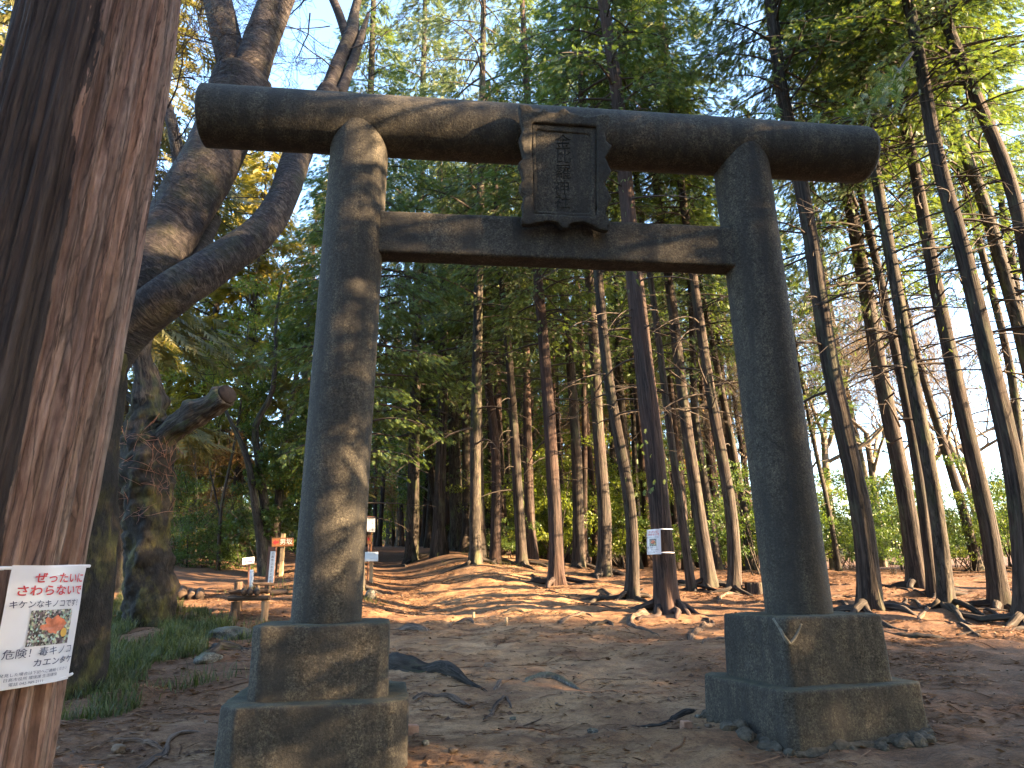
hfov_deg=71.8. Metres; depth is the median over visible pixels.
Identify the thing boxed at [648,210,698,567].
cypress
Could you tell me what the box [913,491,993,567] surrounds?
undergrowth shrub
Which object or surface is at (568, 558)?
cypress
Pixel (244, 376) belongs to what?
understory tree
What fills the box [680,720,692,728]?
stone
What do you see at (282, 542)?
arrow signpost
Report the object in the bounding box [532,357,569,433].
cypress
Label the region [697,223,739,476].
cypress
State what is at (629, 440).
cypress
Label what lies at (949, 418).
bare tree
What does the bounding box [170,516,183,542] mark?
undergrowth shrub
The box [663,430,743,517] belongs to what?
broadleaf tree
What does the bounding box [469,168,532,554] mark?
cypress
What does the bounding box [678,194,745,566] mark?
cypress
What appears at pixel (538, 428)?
broadleaf tree
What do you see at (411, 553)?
cypress tree
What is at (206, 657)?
boulder
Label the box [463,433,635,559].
undergrowth shrub
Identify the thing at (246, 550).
undergrowth shrub
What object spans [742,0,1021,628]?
cypress tree
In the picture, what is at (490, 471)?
cypress
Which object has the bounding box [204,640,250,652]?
exposed root
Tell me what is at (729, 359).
cypress
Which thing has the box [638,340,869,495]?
bare tree
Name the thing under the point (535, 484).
undergrowth shrub
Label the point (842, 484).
undergrowth shrub
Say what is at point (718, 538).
undergrowth shrub
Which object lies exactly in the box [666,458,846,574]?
undergrowth shrub
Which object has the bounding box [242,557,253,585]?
notice sign
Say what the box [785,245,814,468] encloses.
cypress
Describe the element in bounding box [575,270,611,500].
cypress
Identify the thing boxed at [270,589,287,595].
fallen log
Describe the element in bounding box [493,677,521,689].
exposed root
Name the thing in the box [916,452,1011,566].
undergrowth shrub
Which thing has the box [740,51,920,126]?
cypress bough
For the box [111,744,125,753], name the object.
stone
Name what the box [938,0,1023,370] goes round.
cypress tree
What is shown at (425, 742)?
stone
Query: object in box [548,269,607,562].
cypress
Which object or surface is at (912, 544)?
cypress tree
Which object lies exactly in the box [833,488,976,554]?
undergrowth shrub
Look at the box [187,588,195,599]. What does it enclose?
sawn log
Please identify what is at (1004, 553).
undergrowth shrub
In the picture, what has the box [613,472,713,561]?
undergrowth shrub
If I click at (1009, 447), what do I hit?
cypress tree
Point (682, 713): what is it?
exposed root
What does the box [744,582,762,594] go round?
tree stump
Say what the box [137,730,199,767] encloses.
exposed root
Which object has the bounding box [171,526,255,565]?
undergrowth shrub
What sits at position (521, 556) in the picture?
cypress tree
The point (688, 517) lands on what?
undergrowth shrub
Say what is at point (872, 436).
bare tree
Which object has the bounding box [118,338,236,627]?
dead tree
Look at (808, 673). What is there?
torii gate
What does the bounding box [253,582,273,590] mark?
plank table
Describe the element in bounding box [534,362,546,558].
cypress
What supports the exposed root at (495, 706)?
on the ground at (724, 751)
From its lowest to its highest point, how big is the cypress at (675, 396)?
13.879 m
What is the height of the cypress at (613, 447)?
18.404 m
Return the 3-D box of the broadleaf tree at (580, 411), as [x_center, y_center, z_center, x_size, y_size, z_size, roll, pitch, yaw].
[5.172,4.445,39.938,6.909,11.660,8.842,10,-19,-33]
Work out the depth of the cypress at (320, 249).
26.40 m
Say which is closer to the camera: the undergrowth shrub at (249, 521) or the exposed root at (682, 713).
the exposed root at (682, 713)
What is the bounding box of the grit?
[101,584,1023,767]
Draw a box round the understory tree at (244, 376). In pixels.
[160,274,295,570]
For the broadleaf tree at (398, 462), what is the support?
on the ground at (724, 751)
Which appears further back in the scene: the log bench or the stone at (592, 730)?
the log bench
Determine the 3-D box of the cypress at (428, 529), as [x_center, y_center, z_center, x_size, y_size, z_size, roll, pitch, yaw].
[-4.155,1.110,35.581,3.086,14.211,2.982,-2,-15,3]
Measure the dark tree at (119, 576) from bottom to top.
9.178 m
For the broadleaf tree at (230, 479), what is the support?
on the ground at (724, 751)
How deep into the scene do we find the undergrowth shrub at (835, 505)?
20.58 m
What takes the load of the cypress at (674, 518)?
on the ground at (724, 751)
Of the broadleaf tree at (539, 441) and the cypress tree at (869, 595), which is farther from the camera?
the broadleaf tree at (539, 441)
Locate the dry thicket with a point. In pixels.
(217, 462)
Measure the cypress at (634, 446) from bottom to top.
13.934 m
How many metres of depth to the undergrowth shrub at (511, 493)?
33.47 m
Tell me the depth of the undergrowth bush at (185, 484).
20.98 m
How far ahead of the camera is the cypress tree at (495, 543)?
22.33 m
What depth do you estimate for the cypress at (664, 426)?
37.14 m
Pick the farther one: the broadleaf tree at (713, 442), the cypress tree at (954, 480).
the broadleaf tree at (713, 442)
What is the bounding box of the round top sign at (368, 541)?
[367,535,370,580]
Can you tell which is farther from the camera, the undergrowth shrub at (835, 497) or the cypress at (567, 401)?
the cypress at (567, 401)
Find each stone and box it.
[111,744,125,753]
[422,740,428,745]
[448,746,457,753]
[484,662,493,666]
[587,728,597,732]
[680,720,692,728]
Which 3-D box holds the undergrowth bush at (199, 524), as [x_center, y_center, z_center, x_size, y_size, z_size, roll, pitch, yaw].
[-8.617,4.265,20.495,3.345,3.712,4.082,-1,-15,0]
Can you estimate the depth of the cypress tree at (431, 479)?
29.40 m
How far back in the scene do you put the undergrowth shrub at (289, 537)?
22.65 m
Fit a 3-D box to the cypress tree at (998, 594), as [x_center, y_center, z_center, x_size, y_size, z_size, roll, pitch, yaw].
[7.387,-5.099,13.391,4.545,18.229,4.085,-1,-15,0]
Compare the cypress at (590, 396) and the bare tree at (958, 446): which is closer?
the bare tree at (958, 446)
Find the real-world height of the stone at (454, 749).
0.042 m
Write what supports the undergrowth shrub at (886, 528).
on the ground at (724, 751)
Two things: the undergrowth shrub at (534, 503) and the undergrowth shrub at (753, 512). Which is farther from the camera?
the undergrowth shrub at (534, 503)
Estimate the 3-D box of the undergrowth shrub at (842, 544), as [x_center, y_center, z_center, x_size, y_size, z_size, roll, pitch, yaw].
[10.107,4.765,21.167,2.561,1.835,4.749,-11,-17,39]
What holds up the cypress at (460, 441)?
on the ground at (724, 751)
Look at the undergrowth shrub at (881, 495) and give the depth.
19.10 m
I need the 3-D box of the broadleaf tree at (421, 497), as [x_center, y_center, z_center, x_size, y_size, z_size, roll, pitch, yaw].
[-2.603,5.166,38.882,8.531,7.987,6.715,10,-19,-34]
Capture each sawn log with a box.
[177,585,186,599]
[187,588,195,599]
[195,587,204,599]
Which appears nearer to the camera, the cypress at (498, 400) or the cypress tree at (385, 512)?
the cypress at (498, 400)
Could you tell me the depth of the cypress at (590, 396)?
38.21 m
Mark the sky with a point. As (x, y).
(323, 10)
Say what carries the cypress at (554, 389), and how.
on the ground at (724, 751)
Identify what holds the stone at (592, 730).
on the ground at (724, 751)
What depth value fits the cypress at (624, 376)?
35.12 m
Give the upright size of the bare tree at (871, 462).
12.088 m
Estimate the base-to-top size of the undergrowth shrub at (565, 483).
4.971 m
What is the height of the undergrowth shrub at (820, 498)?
3.329 m
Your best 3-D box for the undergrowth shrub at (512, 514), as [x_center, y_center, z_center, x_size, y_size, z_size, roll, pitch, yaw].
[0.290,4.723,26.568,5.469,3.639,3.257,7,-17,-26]
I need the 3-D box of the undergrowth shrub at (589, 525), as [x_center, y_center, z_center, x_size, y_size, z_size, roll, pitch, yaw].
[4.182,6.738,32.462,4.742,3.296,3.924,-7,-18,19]
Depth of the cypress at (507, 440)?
32.15 m
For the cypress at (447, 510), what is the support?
on the ground at (724, 751)
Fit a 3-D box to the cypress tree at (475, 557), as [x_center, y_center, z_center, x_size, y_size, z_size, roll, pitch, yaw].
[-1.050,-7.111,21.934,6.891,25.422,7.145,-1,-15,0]
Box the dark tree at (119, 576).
[115,375,128,590]
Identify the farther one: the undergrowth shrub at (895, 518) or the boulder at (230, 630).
the undergrowth shrub at (895, 518)
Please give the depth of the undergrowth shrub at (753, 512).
23.37 m
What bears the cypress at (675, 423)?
on the ground at (724, 751)
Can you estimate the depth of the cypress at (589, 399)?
40.12 m
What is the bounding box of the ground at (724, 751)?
[52,505,1023,767]
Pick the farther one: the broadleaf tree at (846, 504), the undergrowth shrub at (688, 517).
the broadleaf tree at (846, 504)
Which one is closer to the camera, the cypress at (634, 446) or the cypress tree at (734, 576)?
the cypress tree at (734, 576)
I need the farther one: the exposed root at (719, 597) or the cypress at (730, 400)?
the cypress at (730, 400)
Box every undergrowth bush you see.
[169,454,227,566]
[174,477,284,570]
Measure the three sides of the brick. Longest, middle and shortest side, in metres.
0.089 x 0.086 x 0.060 m
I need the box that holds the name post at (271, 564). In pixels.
[265,547,276,588]
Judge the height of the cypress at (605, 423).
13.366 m
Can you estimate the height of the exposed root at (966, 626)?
0.189 m
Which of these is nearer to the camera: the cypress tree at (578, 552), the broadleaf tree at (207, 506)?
the cypress tree at (578, 552)
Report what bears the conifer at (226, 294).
on the ground at (724, 751)
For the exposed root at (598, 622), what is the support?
on the ground at (724, 751)
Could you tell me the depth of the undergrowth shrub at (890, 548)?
17.14 m
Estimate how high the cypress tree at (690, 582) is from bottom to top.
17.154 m
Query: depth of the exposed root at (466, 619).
10.58 m
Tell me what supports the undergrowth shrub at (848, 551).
on the ground at (724, 751)
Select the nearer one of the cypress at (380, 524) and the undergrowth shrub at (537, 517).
the undergrowth shrub at (537, 517)
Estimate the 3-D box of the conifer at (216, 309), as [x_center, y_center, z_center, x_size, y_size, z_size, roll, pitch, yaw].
[-11.896,-2.843,29.125,7.680,19.190,8.540,-1,-15,0]
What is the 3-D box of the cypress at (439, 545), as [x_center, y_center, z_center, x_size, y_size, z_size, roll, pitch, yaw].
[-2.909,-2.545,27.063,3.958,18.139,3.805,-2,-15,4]
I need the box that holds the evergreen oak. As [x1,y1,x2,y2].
[208,274,315,575]
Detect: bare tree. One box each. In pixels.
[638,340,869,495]
[683,287,945,470]
[709,275,1022,566]
[722,224,1001,568]
[798,228,1008,462]
[808,298,1023,563]
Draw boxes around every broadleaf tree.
[154,270,267,479]
[175,486,244,515]
[207,409,287,513]
[252,238,320,529]
[270,448,300,506]
[367,464,423,545]
[368,465,379,515]
[369,409,423,545]
[370,381,522,499]
[371,468,396,519]
[372,411,424,517]
[372,454,422,531]
[379,397,485,505]
[482,402,592,511]
[484,396,607,524]
[534,405,608,473]
[558,368,659,480]
[567,454,638,504]
[629,439,720,512]
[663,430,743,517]
[683,426,750,527]
[826,486,850,561]
[880,482,951,508]
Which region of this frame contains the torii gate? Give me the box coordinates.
[194,83,937,767]
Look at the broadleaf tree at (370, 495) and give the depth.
49.21 m
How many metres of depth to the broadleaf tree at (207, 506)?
46.93 m
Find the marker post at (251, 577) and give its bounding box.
[249,569,253,586]
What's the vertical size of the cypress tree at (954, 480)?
17.133 m
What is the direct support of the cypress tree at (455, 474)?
on the ground at (724, 751)
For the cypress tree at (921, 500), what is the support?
on the ground at (724, 751)
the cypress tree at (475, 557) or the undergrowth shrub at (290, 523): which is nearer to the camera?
the cypress tree at (475, 557)
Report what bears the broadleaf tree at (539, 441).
on the ground at (724, 751)
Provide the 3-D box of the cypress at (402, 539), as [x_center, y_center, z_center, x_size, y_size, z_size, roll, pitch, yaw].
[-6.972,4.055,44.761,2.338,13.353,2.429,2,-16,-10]
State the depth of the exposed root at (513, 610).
11.62 m
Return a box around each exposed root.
[107,737,162,749]
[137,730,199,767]
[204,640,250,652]
[388,652,486,691]
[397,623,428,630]
[412,692,474,709]
[449,617,474,626]
[483,695,511,719]
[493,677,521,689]
[500,608,528,613]
[522,672,591,691]
[557,611,592,624]
[585,593,612,602]
[587,619,613,626]
[626,608,660,637]
[631,708,695,726]
[687,620,714,639]
[702,637,723,643]
[716,591,753,603]
[831,595,854,597]
[884,600,916,607]
[884,631,944,637]
[917,606,929,619]
[943,621,986,638]
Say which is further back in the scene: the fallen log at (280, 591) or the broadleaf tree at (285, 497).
the broadleaf tree at (285, 497)
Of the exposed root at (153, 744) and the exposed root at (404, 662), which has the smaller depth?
the exposed root at (153, 744)
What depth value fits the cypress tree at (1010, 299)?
15.59 m
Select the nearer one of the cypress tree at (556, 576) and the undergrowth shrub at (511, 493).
the cypress tree at (556, 576)
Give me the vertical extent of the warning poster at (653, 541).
0.400 m
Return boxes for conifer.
[0,0,271,474]
[127,297,228,503]
[128,151,305,545]
[166,151,315,556]
[255,160,397,498]
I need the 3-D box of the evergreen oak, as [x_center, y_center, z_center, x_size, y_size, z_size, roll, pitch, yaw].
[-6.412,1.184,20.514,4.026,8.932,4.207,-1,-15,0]
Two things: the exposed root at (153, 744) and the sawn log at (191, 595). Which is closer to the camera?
the exposed root at (153, 744)
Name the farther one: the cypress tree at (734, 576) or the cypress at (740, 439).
the cypress at (740, 439)
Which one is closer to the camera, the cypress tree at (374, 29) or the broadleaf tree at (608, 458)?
the cypress tree at (374, 29)
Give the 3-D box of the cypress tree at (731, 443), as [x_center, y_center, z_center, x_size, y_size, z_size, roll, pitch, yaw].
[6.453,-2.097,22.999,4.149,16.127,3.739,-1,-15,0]
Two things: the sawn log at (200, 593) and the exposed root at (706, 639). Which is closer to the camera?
the exposed root at (706, 639)
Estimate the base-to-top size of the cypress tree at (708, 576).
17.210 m
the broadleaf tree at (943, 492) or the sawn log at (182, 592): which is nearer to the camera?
the sawn log at (182, 592)
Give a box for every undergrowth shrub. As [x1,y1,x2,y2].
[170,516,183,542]
[170,521,224,549]
[171,521,253,566]
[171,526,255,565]
[210,535,256,557]
[214,517,254,556]
[243,529,256,560]
[282,520,297,551]
[283,511,299,537]
[445,501,571,544]
[446,461,570,545]
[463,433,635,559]
[483,451,545,523]
[484,451,587,547]
[486,497,620,554]
[486,515,541,558]
[507,502,572,555]
[510,456,587,557]
[512,477,547,544]
[534,471,646,566]
[539,509,672,566]
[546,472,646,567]
[567,475,641,555]
[569,496,624,541]
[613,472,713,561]
[618,516,698,560]
[641,505,705,535]
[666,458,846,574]
[673,528,725,562]
[675,495,757,567]
[675,520,726,561]
[687,507,757,566]
[708,471,890,555]
[716,465,851,547]
[719,491,837,560]
[722,504,849,558]
[815,474,972,551]
[816,467,896,568]
[822,519,892,569]
[823,532,887,568]
[825,522,892,567]
[828,469,975,570]
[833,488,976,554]
[844,524,903,573]
[876,480,1004,571]
[876,504,904,568]
[889,518,1009,565]
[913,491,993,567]
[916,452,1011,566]
[943,477,1010,545]
[947,516,1007,562]
[955,484,1009,537]
[963,487,1010,550]
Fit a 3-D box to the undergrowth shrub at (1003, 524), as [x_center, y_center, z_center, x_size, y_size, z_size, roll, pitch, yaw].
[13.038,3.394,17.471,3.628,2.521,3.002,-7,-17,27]
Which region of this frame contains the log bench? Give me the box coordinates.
[227,582,269,621]
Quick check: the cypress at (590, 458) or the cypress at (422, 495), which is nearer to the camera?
the cypress at (590, 458)
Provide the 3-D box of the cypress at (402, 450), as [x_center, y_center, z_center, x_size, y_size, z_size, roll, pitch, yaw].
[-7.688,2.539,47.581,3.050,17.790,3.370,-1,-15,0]
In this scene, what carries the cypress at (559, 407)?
on the ground at (724, 751)
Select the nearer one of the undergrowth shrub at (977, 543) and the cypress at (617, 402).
the undergrowth shrub at (977, 543)
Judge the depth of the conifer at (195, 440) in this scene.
16.16 m
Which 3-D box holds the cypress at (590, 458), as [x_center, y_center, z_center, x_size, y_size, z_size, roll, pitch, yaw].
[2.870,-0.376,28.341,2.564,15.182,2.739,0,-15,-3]
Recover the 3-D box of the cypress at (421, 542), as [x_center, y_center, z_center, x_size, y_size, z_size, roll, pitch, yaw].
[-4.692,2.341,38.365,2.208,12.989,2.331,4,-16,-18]
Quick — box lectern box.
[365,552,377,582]
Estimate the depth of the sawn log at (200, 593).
13.63 m
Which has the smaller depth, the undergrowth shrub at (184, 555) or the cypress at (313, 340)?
the undergrowth shrub at (184, 555)
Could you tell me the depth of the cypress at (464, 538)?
26.95 m
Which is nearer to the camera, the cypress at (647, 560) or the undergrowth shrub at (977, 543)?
the undergrowth shrub at (977, 543)
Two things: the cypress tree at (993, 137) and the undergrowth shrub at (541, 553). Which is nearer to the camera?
the cypress tree at (993, 137)
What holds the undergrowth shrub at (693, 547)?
on the ground at (724, 751)
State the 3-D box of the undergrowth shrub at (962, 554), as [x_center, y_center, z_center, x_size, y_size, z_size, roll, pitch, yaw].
[11.656,3.788,18.534,3.479,2.346,2.069,-1,-15,1]
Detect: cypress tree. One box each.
[218,0,481,594]
[310,0,535,566]
[372,0,577,575]
[372,166,522,550]
[375,396,386,539]
[377,315,406,545]
[379,204,460,557]
[413,95,541,562]
[422,81,587,572]
[449,0,644,592]
[492,84,629,568]
[499,0,712,622]
[514,0,711,605]
[526,17,646,578]
[572,0,738,594]
[595,1,735,590]
[606,0,751,595]
[623,56,753,569]
[645,186,759,569]
[666,0,942,631]
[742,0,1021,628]
[754,0,994,598]
[756,9,958,595]
[769,0,1023,621]
[779,224,869,570]
[782,0,1023,635]
[797,111,910,565]
[816,99,1011,570]
[826,0,1023,611]
[854,1,1023,584]
[894,62,1023,576]
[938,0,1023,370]
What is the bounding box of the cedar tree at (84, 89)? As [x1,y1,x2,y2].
[0,0,180,767]
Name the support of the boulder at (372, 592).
on the ground at (724, 751)
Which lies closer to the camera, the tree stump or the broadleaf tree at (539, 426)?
the tree stump
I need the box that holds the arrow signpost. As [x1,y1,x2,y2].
[272,534,292,576]
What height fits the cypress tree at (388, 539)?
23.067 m
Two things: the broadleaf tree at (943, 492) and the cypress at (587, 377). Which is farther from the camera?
the broadleaf tree at (943, 492)
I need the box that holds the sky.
[0,0,1023,541]
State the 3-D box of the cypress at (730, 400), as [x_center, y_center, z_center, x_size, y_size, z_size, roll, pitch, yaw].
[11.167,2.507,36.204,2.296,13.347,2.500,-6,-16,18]
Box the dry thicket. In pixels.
[170,425,256,560]
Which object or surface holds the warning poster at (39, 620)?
attached to the cedar tree at (84, 89)
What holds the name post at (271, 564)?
on the ground at (724, 751)
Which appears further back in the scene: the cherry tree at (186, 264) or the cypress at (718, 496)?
the cypress at (718, 496)
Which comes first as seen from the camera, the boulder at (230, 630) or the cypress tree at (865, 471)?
the boulder at (230, 630)
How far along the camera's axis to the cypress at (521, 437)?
34.33 m
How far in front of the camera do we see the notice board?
18.41 m
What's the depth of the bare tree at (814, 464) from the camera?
28.03 m
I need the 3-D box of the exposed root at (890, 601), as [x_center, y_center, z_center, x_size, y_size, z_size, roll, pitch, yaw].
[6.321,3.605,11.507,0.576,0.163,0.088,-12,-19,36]
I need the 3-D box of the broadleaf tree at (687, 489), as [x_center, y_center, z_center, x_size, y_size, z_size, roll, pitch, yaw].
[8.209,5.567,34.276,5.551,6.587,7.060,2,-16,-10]
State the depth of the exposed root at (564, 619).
10.45 m
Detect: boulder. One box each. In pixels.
[193,652,222,663]
[209,626,251,639]
[365,589,375,598]
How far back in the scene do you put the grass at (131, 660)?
8.00 m
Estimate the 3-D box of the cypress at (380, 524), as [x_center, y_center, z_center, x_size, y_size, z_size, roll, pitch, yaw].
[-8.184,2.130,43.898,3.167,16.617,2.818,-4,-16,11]
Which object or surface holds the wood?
on the ground at (724, 751)
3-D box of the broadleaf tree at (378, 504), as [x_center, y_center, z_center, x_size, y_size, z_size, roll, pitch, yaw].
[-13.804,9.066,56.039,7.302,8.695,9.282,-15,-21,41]
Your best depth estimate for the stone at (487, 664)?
7.41 m
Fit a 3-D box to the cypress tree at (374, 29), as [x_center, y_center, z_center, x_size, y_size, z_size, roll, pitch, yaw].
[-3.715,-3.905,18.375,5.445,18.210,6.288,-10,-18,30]
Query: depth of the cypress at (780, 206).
27.11 m
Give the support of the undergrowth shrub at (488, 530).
on the ground at (724, 751)
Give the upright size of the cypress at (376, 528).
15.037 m
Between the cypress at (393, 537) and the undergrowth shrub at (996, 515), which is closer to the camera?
the undergrowth shrub at (996, 515)
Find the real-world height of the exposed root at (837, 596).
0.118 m
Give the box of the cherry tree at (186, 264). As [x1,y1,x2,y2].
[64,0,435,700]
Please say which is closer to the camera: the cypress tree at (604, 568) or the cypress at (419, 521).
the cypress tree at (604, 568)
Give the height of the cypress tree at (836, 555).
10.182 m
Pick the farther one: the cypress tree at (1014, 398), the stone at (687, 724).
the cypress tree at (1014, 398)
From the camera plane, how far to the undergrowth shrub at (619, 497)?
30.04 m
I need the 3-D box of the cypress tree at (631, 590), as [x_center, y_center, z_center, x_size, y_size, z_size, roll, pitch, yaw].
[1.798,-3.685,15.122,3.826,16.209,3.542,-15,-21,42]
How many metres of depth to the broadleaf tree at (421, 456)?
32.81 m
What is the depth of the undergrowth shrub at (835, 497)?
22.59 m
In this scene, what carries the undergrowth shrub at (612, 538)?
on the ground at (724, 751)
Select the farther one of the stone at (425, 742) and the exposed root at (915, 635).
the exposed root at (915, 635)
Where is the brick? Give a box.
[408,724,418,735]
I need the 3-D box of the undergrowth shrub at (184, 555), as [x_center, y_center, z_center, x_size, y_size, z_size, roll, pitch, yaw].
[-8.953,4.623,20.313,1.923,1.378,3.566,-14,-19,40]
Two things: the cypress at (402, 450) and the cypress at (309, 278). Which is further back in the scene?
the cypress at (402, 450)
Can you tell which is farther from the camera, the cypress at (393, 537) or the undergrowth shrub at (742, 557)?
the cypress at (393, 537)
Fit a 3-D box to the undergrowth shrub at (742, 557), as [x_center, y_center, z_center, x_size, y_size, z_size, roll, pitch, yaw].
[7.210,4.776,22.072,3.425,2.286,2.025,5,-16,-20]
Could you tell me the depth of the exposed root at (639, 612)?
10.27 m
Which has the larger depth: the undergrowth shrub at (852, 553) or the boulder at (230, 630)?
the undergrowth shrub at (852, 553)
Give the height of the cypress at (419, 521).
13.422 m
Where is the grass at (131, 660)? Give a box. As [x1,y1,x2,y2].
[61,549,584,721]
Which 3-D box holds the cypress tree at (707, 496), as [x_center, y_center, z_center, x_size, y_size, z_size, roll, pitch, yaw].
[5.919,-2.956,22.011,4.953,17.236,4.737,-1,-15,0]
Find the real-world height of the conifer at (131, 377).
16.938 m
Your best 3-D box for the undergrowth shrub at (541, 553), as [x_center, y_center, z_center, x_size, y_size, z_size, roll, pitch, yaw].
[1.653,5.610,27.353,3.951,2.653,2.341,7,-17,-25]
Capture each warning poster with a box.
[0,565,90,690]
[647,529,673,554]
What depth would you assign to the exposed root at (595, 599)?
12.94 m
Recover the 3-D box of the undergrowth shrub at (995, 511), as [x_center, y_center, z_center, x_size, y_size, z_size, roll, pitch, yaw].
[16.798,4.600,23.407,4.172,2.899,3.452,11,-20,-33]
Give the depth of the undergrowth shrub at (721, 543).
22.04 m
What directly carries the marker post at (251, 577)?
on the ground at (724, 751)
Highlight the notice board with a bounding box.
[367,516,374,551]
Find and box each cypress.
[272,196,325,469]
[292,205,321,521]
[300,262,320,381]
[369,339,393,546]
[371,296,403,546]
[380,298,409,546]
[387,161,472,558]
[388,367,409,546]
[388,413,396,545]
[403,417,420,540]
[404,340,422,531]
[407,184,467,532]
[408,343,430,546]
[422,288,436,547]
[433,208,493,546]
[436,182,491,552]
[445,185,522,557]
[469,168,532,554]
[469,212,519,550]
[483,166,552,559]
[483,283,502,550]
[483,337,542,554]
[502,269,541,498]
[514,275,544,558]
[521,273,581,489]
[522,276,577,559]
[530,271,594,562]
[530,286,580,496]
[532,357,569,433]
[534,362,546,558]
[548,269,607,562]
[554,271,615,565]
[559,373,581,555]
[561,297,591,563]
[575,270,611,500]
[576,277,630,564]
[576,298,628,486]
[582,178,662,568]
[587,213,633,566]
[587,391,609,453]
[602,369,659,490]
[603,214,701,569]
[603,320,642,557]
[605,220,668,567]
[621,288,688,488]
[627,401,631,456]
[645,189,687,567]
[645,221,716,569]
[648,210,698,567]
[648,274,701,568]
[655,370,684,536]
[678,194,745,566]
[678,211,748,569]
[687,355,729,565]
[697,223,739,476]
[711,292,759,565]
[714,223,745,455]
[722,315,743,441]
[723,106,802,458]
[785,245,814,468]
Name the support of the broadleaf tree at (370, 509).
on the ground at (724, 751)
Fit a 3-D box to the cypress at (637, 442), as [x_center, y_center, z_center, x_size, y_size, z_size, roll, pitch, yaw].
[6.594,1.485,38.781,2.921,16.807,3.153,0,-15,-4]
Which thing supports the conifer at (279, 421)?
on the ground at (724, 751)
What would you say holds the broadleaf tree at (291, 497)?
on the ground at (724, 751)
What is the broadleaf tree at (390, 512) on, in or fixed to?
on the ground at (724, 751)
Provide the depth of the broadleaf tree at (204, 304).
30.42 m
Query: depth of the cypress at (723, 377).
25.26 m
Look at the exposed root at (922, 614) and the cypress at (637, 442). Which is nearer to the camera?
the exposed root at (922, 614)
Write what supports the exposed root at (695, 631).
on the ground at (724, 751)
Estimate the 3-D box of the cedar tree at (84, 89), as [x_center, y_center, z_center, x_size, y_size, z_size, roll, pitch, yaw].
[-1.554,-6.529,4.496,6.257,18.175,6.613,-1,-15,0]
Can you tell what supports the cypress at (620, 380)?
on the ground at (724, 751)
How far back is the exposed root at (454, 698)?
6.14 m
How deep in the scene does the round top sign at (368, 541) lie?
18.14 m
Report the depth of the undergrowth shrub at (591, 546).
26.63 m
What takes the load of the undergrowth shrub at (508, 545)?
on the ground at (724, 751)
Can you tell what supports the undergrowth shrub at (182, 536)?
on the ground at (724, 751)
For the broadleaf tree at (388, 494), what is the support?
on the ground at (724, 751)
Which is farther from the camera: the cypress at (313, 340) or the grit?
the cypress at (313, 340)
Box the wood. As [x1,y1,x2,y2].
[172,419,1009,556]
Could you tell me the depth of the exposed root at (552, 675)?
6.68 m
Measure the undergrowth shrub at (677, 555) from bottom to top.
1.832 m
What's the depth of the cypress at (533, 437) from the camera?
38.56 m
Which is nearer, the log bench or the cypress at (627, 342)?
the log bench
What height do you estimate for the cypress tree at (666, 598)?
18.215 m
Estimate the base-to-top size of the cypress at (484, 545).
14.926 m
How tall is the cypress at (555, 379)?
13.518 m
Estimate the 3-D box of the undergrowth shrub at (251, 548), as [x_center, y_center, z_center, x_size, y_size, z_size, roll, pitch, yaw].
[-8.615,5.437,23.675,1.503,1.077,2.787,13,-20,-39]
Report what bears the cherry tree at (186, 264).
on the ground at (724, 751)
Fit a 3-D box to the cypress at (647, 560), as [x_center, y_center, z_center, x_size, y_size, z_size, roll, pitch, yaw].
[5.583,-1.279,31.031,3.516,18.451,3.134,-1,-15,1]
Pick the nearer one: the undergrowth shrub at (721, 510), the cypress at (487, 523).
the undergrowth shrub at (721, 510)
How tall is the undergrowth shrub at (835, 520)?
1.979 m

